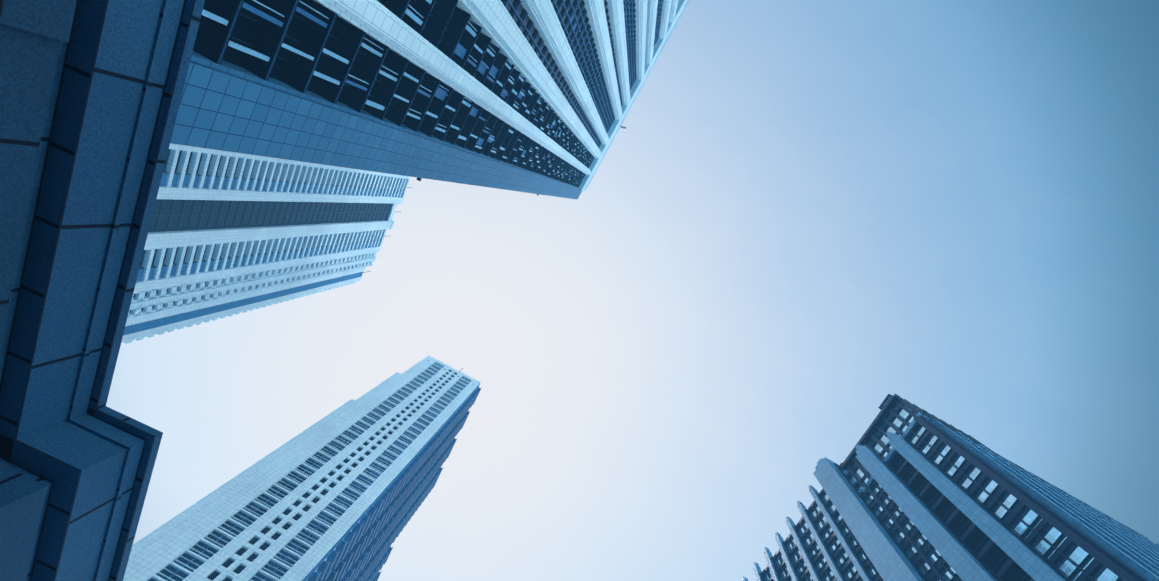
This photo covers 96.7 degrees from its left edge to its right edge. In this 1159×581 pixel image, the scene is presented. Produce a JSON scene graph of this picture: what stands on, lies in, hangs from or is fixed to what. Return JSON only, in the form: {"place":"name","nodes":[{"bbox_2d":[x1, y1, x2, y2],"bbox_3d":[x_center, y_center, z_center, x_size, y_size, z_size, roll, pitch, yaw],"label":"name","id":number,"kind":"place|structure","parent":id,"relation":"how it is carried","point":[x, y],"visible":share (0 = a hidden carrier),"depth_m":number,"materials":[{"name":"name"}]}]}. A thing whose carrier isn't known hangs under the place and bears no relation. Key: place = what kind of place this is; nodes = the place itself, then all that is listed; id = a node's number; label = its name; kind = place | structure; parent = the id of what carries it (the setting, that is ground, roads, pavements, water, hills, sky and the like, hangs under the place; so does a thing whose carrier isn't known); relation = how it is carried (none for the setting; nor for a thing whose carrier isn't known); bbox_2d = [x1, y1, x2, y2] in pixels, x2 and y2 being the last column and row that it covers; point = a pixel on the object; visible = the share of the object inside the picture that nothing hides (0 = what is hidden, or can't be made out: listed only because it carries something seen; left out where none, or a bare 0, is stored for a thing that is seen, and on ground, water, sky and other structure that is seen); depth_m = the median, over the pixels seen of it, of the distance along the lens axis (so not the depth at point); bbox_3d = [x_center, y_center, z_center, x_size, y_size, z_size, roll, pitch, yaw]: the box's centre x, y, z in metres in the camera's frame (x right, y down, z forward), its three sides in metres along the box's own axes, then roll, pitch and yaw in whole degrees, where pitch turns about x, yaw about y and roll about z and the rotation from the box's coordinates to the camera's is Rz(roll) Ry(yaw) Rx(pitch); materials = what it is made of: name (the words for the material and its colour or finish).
{"place":"outdoors","nodes":[
{"label":"outdoors","id":0,"kind":"place"},
{"bbox_2d":[106,0,1158,580],"label":"sky","id":1,"kind":"structure","parent":0,"point":[804,215],"materials":[{"name":"blue"}]},
{"bbox_3d":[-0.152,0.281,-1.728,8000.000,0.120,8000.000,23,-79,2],"label":"ground","id":2,"kind":"structure","parent":0,"visible":0},
{"bbox_2d":[0,0,204,580],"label":"building","id":3,"kind":"structure","parent":2,"relation":"on","point":[91,91],"depth_m":7.80,"materials":[{"name":"stone"}]},
{"bbox_2d":[121,143,409,343],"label":"banded tower","id":4,"kind":"structure","parent":2,"relation":"on","point":[231,233],"depth_m":148.87,"materials":[{"name":"pale blue concrete"},{"name":"dark glass"}]},
{"bbox_2d":[123,355,480,580],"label":"slim tower","id":5,"kind":"structure","parent":2,"relation":"on","point":[342,492],"depth_m":117.55,"materials":[{"name":"pale blue concrete"},{"name":"dark glass"}]},
{"bbox_2d":[170,0,688,198],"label":"finned tower","id":6,"kind":"structure","parent":2,"relation":"on","point":[537,97],"depth_m":46.03,"materials":[{"name":"blue glass"}]},
{"bbox_2d":[743,394,1158,580],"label":"tower","id":7,"kind":"structure","parent":2,"relation":"on","point":[909,491],"depth_m":70.63,"materials":[{"name":"stone"}]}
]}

